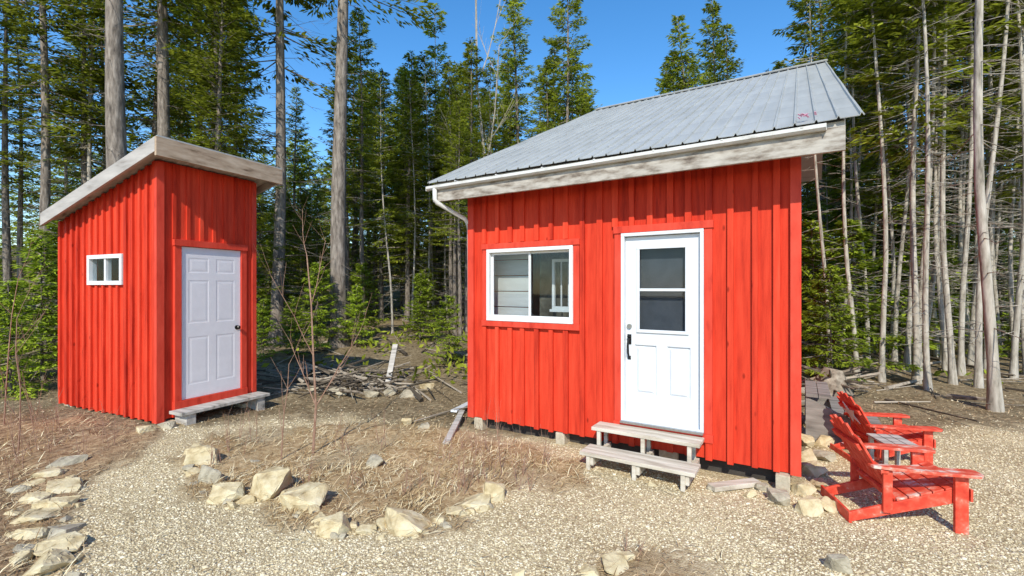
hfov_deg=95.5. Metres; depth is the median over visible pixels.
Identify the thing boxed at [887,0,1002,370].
spruce tree
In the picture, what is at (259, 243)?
spruce tree
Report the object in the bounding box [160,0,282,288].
spruce tree
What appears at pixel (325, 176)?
spruce tree
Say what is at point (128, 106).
spruce tree
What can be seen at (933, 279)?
spruce tree
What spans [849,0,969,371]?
spruce tree
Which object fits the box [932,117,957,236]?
spruce tree
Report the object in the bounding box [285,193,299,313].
spruce tree
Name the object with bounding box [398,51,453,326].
spruce tree
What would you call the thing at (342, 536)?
rock
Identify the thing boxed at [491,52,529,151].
spruce tree
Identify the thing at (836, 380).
root mound
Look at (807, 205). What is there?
spruce tree
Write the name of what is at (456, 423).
wooden board
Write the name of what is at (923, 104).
spruce tree
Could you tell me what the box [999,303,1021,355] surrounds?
young fir tree
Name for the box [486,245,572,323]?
window
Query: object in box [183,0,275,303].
spruce tree
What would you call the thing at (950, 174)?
spruce tree
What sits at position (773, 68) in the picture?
spruce tree
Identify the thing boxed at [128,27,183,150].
spruce tree
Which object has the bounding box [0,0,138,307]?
spruce tree
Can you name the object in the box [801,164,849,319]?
spruce tree
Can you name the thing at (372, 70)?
spruce tree
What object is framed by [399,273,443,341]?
young fir tree
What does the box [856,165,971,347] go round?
young fir tree
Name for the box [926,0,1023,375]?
spruce tree
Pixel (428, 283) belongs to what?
young fir tree
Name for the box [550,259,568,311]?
interior window frame
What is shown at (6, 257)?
spruce tree
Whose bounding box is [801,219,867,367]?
young fir tree
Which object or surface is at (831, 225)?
young fir tree
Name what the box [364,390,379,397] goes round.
rock
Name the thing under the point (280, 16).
spruce tree
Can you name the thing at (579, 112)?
spruce tree
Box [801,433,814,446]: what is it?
rock
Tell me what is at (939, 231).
spruce tree
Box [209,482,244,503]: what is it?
rock
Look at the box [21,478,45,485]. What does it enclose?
rock
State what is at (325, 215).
spruce tree
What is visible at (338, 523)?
rock
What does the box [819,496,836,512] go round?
rock
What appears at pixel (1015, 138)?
spruce tree
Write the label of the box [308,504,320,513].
rock
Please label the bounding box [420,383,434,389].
rock
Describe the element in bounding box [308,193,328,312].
spruce tree
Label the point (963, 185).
spruce tree
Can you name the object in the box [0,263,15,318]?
young fir tree
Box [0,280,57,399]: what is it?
young fir tree
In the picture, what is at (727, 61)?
spruce tree
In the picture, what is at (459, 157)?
spruce tree
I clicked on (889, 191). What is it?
spruce tree
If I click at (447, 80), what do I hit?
spruce tree
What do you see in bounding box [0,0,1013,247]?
sky
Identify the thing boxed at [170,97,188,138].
spruce tree
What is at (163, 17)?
spruce tree
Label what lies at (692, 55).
spruce tree
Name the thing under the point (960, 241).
spruce tree
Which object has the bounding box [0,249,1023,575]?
ground
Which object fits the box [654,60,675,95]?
spruce tree
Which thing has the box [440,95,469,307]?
spruce tree
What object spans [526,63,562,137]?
spruce tree
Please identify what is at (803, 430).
rock
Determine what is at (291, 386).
rock
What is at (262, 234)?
spruce tree
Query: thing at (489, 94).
spruce tree
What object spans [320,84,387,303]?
spruce tree
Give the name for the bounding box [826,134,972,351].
young fir tree
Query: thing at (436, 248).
spruce tree
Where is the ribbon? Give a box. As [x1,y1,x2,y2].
[797,111,816,118]
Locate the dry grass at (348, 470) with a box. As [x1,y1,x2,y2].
[172,417,702,553]
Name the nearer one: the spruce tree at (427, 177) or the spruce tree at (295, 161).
the spruce tree at (295, 161)
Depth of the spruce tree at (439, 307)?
23.90 m
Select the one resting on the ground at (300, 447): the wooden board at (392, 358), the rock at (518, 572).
the rock at (518, 572)
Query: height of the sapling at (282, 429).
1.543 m
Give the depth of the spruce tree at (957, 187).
21.28 m
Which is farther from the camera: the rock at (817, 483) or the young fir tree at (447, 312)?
the young fir tree at (447, 312)
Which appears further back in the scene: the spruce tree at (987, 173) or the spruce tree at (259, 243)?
the spruce tree at (259, 243)
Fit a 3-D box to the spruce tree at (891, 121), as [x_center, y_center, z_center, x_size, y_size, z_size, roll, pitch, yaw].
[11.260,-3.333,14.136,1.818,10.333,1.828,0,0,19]
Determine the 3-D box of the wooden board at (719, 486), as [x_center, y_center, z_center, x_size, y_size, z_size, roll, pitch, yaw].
[2.129,1.881,4.450,0.518,0.045,0.110,0,0,-14]
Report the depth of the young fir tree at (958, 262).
14.73 m
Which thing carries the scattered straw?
on the ground at (300, 447)
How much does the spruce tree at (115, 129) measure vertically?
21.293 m
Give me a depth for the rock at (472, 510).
3.91 m
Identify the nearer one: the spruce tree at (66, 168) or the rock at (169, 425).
the rock at (169, 425)
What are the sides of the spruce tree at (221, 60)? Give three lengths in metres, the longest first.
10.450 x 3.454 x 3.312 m
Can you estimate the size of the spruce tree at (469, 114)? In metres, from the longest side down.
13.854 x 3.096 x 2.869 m
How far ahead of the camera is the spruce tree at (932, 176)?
20.42 m
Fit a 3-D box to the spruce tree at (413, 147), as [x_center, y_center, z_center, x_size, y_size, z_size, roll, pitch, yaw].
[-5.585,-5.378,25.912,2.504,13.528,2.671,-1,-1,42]
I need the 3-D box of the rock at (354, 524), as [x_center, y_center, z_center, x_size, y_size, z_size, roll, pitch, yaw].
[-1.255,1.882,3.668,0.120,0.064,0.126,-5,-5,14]
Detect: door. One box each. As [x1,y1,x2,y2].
[182,247,240,399]
[626,233,699,428]
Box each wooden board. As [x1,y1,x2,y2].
[385,344,397,381]
[443,410,464,443]
[451,402,467,411]
[708,478,760,491]
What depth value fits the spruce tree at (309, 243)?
24.89 m
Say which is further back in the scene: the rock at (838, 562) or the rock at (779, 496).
the rock at (779, 496)
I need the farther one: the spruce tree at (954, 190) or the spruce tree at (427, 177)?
the spruce tree at (427, 177)
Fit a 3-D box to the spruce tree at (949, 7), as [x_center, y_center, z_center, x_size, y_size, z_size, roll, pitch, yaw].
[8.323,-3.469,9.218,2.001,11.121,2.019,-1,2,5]
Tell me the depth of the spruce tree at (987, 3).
9.64 m
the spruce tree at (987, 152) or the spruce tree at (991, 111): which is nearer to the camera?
the spruce tree at (991, 111)
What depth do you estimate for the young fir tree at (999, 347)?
11.40 m
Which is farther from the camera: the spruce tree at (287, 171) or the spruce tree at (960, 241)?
the spruce tree at (287, 171)
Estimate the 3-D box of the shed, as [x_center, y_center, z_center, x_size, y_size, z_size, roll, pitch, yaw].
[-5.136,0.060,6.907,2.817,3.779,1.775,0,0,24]
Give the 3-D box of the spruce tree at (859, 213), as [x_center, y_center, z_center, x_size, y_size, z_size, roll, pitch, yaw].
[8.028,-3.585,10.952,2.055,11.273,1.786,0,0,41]
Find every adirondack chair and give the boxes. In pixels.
[821,414,983,534]
[830,391,942,463]
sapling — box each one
[0,224,44,424]
[0,266,56,452]
[254,202,370,453]
[271,323,306,459]
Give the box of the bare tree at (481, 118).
[421,0,525,160]
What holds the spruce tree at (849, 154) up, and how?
on the ground at (300, 447)
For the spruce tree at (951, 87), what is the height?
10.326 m
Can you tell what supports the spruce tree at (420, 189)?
on the ground at (300, 447)
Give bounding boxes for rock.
[3,507,23,515]
[5,484,31,493]
[9,507,62,523]
[9,549,33,566]
[12,527,50,539]
[13,544,35,552]
[18,491,56,503]
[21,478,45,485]
[22,548,76,575]
[30,466,69,477]
[31,495,80,508]
[32,531,87,555]
[45,454,87,467]
[46,477,84,493]
[47,522,86,538]
[59,515,73,521]
[66,572,82,575]
[73,502,82,507]
[73,554,84,560]
[136,425,155,433]
[157,421,176,429]
[182,464,194,470]
[184,443,218,464]
[185,467,199,476]
[198,464,224,484]
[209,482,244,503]
[222,498,234,504]
[226,501,238,508]
[236,495,255,503]
[250,466,293,501]
[277,486,295,502]
[280,481,329,511]
[288,383,301,388]
[307,385,323,393]
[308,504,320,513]
[311,512,325,522]
[317,511,352,537]
[328,386,346,395]
[330,532,338,538]
[339,532,346,539]
[349,520,357,528]
[354,524,376,533]
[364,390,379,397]
[365,454,383,466]
[375,517,385,529]
[378,534,384,539]
[383,387,398,395]
[384,507,430,535]
[399,389,421,397]
[401,418,412,424]
[418,422,429,428]
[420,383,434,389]
[432,515,447,524]
[442,521,451,528]
[445,505,465,515]
[458,492,490,509]
[465,507,475,513]
[479,505,489,511]
[484,481,504,502]
[512,569,524,575]
[580,565,598,575]
[601,550,628,575]
[622,551,634,560]
[648,481,656,486]
[743,489,756,497]
[754,482,768,491]
[766,487,790,505]
[791,481,816,495]
[794,495,824,516]
[801,426,805,433]
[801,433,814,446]
[801,448,816,461]
[801,460,827,477]
[809,477,830,488]
[813,449,836,461]
[814,435,834,446]
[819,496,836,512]
[823,554,852,573]
[832,500,849,510]
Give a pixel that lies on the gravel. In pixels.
(1009, 569)
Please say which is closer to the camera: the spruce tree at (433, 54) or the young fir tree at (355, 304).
the young fir tree at (355, 304)
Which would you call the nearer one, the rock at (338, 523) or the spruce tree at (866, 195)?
the rock at (338, 523)
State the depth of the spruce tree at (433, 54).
21.22 m
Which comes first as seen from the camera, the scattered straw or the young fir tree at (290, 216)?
the scattered straw
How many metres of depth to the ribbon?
4.00 m
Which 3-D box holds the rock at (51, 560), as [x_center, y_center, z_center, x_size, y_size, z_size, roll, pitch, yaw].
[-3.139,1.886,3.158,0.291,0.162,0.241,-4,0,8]
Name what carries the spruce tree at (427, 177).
on the ground at (300, 447)
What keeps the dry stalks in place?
on the ground at (300, 447)
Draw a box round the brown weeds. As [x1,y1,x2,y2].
[0,356,1023,575]
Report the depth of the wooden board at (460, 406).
6.88 m
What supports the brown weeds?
on the ground at (300, 447)
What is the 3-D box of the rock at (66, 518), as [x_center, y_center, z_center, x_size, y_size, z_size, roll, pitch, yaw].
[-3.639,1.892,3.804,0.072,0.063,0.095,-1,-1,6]
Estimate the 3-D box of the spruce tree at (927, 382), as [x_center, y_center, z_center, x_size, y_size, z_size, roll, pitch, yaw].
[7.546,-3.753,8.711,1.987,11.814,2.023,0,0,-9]
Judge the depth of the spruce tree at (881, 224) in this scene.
12.95 m
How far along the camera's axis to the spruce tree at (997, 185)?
14.98 m
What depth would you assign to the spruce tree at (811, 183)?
12.99 m
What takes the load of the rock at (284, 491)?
on the ground at (300, 447)
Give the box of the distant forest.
[0,129,1014,294]
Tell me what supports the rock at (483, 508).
on the ground at (300, 447)
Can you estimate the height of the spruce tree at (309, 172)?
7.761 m
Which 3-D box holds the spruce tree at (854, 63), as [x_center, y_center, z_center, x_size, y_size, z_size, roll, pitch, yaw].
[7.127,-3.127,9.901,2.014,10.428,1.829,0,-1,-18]
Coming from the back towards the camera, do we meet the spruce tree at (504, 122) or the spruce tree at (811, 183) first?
the spruce tree at (504, 122)
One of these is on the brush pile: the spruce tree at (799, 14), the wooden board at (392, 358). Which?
the wooden board at (392, 358)
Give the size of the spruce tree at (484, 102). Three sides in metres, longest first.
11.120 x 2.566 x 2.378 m
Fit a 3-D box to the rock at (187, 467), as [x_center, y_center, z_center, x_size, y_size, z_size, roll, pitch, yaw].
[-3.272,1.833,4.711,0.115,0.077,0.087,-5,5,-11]
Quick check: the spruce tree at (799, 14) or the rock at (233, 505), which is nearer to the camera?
the rock at (233, 505)
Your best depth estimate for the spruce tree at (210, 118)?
21.23 m
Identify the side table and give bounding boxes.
[866,433,916,464]
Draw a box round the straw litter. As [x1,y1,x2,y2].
[0,411,153,575]
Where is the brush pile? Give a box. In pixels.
[256,355,455,397]
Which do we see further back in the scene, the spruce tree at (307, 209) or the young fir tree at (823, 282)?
the spruce tree at (307, 209)
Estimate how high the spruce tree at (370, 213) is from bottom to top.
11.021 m
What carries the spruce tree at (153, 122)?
on the ground at (300, 447)
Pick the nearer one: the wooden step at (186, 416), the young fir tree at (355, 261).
the wooden step at (186, 416)
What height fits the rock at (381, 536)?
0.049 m
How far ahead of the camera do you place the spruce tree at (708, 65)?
25.03 m
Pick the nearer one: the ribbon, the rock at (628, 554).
the rock at (628, 554)
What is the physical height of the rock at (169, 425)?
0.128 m
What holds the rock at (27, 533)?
on the ground at (300, 447)
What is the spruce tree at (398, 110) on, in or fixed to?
on the ground at (300, 447)
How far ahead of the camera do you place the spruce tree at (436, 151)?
20.10 m
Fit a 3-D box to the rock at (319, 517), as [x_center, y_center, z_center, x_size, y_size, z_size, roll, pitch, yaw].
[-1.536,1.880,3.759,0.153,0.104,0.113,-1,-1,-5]
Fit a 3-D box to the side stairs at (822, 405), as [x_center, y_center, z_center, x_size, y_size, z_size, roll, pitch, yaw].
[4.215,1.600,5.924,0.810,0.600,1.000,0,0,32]
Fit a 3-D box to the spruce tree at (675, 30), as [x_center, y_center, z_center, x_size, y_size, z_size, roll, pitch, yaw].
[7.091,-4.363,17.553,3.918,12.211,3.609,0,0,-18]
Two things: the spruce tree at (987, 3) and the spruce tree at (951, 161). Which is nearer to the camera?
the spruce tree at (987, 3)
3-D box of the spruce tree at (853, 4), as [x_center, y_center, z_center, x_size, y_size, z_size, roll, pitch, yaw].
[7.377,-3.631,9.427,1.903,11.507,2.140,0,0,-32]
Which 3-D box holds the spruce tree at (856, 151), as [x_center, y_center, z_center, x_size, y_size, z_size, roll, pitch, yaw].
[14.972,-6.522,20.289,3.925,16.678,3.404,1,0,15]
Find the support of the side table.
on the ground at (300, 447)
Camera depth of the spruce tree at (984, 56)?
10.19 m
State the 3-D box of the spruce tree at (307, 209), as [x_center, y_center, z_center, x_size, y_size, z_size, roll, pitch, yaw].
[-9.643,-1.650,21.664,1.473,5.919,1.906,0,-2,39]
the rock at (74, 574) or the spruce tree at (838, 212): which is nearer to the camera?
the rock at (74, 574)
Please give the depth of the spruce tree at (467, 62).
17.20 m
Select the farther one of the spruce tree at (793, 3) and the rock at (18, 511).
the spruce tree at (793, 3)
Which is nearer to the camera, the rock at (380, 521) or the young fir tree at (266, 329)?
the rock at (380, 521)
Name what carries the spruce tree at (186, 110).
on the ground at (300, 447)
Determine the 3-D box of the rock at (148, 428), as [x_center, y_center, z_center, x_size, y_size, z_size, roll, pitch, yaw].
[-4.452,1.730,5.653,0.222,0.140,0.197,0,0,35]
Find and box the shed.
[40,135,282,424]
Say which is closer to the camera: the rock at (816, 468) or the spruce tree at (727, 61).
the rock at (816, 468)
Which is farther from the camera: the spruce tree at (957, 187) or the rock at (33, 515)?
the spruce tree at (957, 187)
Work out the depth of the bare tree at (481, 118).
17.65 m
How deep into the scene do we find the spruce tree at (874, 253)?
12.34 m
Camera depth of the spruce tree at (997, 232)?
12.94 m
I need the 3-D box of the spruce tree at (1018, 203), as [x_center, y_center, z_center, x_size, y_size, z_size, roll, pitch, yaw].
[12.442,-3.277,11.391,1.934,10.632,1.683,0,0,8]
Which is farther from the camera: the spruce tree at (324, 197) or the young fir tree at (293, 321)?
the spruce tree at (324, 197)
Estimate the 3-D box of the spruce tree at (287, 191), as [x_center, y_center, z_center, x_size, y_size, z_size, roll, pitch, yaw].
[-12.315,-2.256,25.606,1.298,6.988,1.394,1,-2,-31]
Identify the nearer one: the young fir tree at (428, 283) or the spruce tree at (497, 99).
the young fir tree at (428, 283)
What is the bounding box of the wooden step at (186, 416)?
[169,391,269,425]
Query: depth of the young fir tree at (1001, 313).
13.91 m
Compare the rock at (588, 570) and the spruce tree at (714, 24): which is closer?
the rock at (588, 570)
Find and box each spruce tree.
[0,0,55,328]
[0,0,137,343]
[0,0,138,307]
[0,3,57,325]
[8,0,151,180]
[13,57,92,283]
[29,4,141,283]
[31,0,261,144]
[59,0,164,168]
[98,0,210,145]
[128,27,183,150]
[130,0,270,267]
[147,39,204,139]
[149,0,287,297]
[150,0,275,145]
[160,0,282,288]
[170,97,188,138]
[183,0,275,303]
[191,78,234,138]
[205,0,362,344]
[256,159,271,273]
[256,160,273,303]
[256,195,271,326]
[256,197,273,299]
[257,86,327,308]
[265,189,274,275]
[285,172,322,314]
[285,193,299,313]
[286,164,298,294]
[286,184,292,308]
[287,189,323,294]
[297,160,324,309]
[299,0,434,347]
[299,192,322,310]
[308,81,362,320]
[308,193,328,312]
[310,177,329,308]
[312,169,330,305]
[313,27,369,318]
[317,181,330,287]
[318,194,330,301]
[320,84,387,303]
[322,7,391,323]
[324,55,380,296]
[348,68,417,318]
[348,69,392,305]
[348,70,387,307]
[349,87,388,308]
[354,108,391,314]
[359,73,407,333]
[364,50,448,320]
[366,66,443,315]
[375,66,425,310]
[383,124,399,306]
[386,173,423,301]
[394,79,436,328]
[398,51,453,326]
[398,90,438,311]
[408,69,428,306]
[412,3,456,316]
[417,192,456,307]
[420,81,465,320]
[420,98,464,308]
[421,60,468,325]
[421,104,441,302]
[427,92,473,334]
[428,60,474,282]
[430,139,452,312]
[431,111,448,299]
[432,61,478,285]
[434,100,474,341]
[435,37,492,331]
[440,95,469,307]
[446,159,469,295]
[452,71,478,248]
[466,57,512,201]
[466,86,485,158]
[466,90,493,204]
[467,93,496,159]
[482,96,510,154]
[487,0,544,146]
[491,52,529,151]
[495,89,514,147]
[524,65,549,137]
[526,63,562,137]
[533,47,569,132]
[538,0,601,132]
[555,47,589,124]
[555,100,571,126]
[573,108,585,119]
[579,72,596,111]
[583,98,595,113]
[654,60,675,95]
[655,70,667,91]
[660,51,689,92]
[661,15,710,93]
[681,52,699,88]
[692,0,738,84]
[699,60,716,82]
[709,23,744,83]
[771,0,861,367]
[772,60,817,235]
[786,0,868,332]
[795,0,901,374]
[801,153,848,349]
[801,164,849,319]
[801,171,841,245]
[801,182,834,319]
[805,0,903,359]
[807,16,903,338]
[809,152,849,334]
[811,0,947,382]
[820,151,849,301]
[822,0,886,356]
[825,23,906,338]
[826,146,861,288]
[827,16,900,209]
[831,32,932,344]
[832,10,932,358]
[834,0,1019,383]
[847,29,937,352]
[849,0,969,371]
[856,46,920,337]
[859,4,969,360]
[863,18,955,360]
[864,0,1003,377]
[869,0,974,364]
[873,0,988,390]
[880,0,991,384]
[885,29,956,255]
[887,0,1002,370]
[887,71,941,134]
[888,29,989,356]
[892,0,999,362]
[893,0,1023,412]
[906,60,968,342]
[917,129,956,269]
[919,0,1023,368]
[919,60,1000,345]
[920,99,1002,290]
[921,1,1017,364]
[921,61,984,213]
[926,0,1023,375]
[930,9,1018,355]
[931,23,997,323]
[931,90,973,243]
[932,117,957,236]
[945,127,973,287]
[947,125,1016,294]
[948,47,1020,327]
[949,0,1023,387]
[951,46,1017,351]
[954,48,1010,286]
[956,74,1016,232]
[957,50,1021,310]
[962,47,1018,320]
[967,32,1021,303]
[967,50,1021,345]
[968,0,1023,334]
[972,6,1023,373]
[972,38,1021,350]
[972,91,1021,308]
[975,0,1023,379]
[983,2,1023,247]
[983,20,1023,365]
[984,41,1021,277]
[987,125,1018,273]
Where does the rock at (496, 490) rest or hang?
on the ground at (300, 447)
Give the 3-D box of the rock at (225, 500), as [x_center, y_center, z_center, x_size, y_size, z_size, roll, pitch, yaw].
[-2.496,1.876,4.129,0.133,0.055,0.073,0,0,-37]
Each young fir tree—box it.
[0,204,58,366]
[0,236,57,390]
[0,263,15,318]
[0,271,29,372]
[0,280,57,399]
[256,203,329,328]
[256,268,284,331]
[256,299,281,358]
[266,296,315,360]
[290,261,347,348]
[333,285,378,346]
[347,262,388,336]
[350,257,378,315]
[396,268,442,332]
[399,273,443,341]
[424,294,467,363]
[801,110,967,341]
[801,208,841,334]
[801,218,922,372]
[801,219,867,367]
[801,268,874,382]
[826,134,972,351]
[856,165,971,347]
[877,206,970,330]
[889,228,971,343]
[946,227,1004,335]
[954,190,1018,346]
[965,315,1008,357]
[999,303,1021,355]
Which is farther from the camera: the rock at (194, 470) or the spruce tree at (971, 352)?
the spruce tree at (971, 352)
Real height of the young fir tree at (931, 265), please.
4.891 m
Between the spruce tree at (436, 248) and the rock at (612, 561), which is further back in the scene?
the spruce tree at (436, 248)
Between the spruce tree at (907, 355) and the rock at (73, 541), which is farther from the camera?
the spruce tree at (907, 355)
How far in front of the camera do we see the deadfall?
8.96 m
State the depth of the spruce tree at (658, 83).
25.97 m
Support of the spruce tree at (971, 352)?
on the ground at (300, 447)
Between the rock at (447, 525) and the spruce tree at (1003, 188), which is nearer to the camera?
the rock at (447, 525)
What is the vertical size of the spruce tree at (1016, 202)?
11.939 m
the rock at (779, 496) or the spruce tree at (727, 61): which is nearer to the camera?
the rock at (779, 496)
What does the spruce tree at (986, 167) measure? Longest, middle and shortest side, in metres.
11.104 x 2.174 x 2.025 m
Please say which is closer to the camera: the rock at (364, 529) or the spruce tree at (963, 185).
the rock at (364, 529)
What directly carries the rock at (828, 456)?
on the ground at (300, 447)
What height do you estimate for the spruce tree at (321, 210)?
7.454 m
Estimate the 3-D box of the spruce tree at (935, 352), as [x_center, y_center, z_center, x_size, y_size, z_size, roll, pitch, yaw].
[11.036,-4.148,12.252,2.202,12.386,2.183,0,-1,-5]
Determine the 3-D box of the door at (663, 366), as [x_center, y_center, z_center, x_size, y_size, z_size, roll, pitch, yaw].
[1.607,0.445,4.989,0.803,2.020,0.113,0,0,32]
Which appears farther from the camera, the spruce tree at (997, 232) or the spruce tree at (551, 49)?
the spruce tree at (551, 49)
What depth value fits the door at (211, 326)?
6.47 m
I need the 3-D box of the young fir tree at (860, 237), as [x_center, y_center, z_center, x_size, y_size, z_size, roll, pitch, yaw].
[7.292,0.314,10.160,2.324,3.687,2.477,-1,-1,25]
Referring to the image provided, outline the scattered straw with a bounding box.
[38,423,1023,575]
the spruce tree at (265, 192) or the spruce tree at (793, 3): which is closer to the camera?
the spruce tree at (793, 3)
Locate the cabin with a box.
[426,59,864,492]
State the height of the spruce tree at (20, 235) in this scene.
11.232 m
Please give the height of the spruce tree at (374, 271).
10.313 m
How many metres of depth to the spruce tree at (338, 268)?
12.69 m
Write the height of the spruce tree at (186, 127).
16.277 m
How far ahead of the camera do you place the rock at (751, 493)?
4.25 m
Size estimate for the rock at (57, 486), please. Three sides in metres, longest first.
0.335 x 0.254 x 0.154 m
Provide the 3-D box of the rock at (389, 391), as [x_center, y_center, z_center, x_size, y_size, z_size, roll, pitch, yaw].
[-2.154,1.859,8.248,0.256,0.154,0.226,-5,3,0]
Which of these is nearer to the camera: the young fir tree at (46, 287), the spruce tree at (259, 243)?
the young fir tree at (46, 287)
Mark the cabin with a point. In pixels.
(635, 263)
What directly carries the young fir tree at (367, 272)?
on the ground at (300, 447)
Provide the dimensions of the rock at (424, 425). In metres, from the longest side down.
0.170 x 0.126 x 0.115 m
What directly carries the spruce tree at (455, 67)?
on the ground at (300, 447)
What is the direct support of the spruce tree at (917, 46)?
on the ground at (300, 447)
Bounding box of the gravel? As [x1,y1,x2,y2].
[0,382,1023,575]
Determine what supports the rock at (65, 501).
on the ground at (300, 447)
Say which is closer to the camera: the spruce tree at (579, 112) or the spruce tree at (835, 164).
the spruce tree at (835, 164)
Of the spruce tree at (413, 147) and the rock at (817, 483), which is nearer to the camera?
the rock at (817, 483)
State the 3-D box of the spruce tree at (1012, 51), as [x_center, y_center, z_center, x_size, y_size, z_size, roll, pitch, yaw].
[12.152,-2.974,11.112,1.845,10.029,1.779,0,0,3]
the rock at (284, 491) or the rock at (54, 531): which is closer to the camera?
the rock at (54, 531)
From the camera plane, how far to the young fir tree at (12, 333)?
8.14 m
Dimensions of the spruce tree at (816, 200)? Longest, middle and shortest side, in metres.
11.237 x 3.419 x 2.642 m
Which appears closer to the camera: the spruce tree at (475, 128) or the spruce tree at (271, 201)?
the spruce tree at (475, 128)
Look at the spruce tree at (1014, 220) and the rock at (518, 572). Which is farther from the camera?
the spruce tree at (1014, 220)
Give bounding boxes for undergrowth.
[0,302,1022,384]
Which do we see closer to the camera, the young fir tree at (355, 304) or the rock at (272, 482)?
the rock at (272, 482)
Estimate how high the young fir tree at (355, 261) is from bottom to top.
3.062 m
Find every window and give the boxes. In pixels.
[87,254,122,284]
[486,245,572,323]
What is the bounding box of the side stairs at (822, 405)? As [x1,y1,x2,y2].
[805,380,883,450]
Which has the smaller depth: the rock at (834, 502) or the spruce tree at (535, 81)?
the rock at (834, 502)
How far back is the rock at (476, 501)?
4.02 m
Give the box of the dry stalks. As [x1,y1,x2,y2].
[0,363,646,554]
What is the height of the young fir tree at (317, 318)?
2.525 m
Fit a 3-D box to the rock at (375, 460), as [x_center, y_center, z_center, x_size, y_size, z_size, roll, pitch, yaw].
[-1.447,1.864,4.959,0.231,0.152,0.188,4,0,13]
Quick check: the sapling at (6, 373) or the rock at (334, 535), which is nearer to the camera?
the rock at (334, 535)
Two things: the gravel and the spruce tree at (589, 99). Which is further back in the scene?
the spruce tree at (589, 99)
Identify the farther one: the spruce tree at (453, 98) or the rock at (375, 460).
the spruce tree at (453, 98)
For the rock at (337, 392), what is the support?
on the ground at (300, 447)
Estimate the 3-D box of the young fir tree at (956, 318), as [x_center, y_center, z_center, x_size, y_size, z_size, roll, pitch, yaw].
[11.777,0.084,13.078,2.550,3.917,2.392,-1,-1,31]
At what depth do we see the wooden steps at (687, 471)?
4.73 m
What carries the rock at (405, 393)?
on the ground at (300, 447)
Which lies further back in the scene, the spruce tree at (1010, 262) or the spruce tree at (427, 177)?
the spruce tree at (427, 177)
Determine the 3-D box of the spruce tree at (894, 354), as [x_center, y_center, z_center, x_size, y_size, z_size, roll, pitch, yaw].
[9.296,-3.575,10.845,2.001,11.249,2.019,1,1,-1]
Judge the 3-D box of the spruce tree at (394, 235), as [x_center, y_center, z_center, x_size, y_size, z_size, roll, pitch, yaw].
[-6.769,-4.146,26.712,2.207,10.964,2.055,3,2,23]
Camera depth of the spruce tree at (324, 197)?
26.85 m
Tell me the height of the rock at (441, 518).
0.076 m
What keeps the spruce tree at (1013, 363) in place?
on the ground at (300, 447)
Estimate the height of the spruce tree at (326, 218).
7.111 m
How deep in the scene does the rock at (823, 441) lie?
5.54 m
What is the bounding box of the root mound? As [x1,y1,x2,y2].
[801,362,885,397]
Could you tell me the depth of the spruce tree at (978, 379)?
8.76 m
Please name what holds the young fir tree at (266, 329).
on the ground at (300, 447)
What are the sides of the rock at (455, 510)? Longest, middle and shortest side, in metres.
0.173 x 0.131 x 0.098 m
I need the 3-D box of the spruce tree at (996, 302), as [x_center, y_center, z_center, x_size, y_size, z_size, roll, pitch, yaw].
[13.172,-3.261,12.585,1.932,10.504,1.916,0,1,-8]
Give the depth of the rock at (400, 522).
3.64 m
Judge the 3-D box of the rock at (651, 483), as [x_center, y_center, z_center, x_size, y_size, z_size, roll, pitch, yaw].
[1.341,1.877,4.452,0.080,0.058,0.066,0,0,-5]
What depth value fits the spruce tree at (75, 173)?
16.96 m
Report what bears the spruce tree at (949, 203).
on the ground at (300, 447)
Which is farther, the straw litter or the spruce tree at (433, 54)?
the spruce tree at (433, 54)
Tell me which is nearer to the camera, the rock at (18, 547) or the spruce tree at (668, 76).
the rock at (18, 547)
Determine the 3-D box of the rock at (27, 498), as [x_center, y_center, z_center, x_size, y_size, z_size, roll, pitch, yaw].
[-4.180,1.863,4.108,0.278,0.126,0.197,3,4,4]
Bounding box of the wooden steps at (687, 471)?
[579,421,703,491]
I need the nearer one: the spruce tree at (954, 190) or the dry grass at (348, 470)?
the dry grass at (348, 470)
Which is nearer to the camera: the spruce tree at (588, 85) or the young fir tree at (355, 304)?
the young fir tree at (355, 304)
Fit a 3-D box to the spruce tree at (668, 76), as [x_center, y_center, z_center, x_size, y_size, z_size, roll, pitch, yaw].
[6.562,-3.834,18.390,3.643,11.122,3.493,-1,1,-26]
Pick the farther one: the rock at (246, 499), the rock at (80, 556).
the rock at (246, 499)
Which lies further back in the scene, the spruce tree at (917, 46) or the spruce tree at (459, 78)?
the spruce tree at (459, 78)
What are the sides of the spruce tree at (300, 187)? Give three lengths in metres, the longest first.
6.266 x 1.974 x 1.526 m
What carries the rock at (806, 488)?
on the ground at (300, 447)
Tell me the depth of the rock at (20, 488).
4.23 m
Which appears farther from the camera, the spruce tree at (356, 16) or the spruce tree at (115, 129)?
the spruce tree at (356, 16)
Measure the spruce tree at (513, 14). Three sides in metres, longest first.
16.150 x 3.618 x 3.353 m
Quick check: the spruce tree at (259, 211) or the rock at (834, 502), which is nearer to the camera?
the rock at (834, 502)
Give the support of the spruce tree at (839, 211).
on the ground at (300, 447)
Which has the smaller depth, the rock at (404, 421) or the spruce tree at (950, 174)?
the rock at (404, 421)
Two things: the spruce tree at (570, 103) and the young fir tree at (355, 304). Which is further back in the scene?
the spruce tree at (570, 103)
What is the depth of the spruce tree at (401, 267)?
20.63 m
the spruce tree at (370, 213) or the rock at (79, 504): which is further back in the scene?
the spruce tree at (370, 213)
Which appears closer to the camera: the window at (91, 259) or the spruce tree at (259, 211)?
the window at (91, 259)
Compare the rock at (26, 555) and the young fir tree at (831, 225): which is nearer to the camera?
the rock at (26, 555)
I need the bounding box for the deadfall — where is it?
[0,316,1023,421]
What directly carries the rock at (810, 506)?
on the ground at (300, 447)
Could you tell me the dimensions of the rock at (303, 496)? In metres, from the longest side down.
0.355 x 0.312 x 0.247 m
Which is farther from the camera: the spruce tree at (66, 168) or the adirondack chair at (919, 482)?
the spruce tree at (66, 168)
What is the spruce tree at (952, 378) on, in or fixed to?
on the ground at (300, 447)

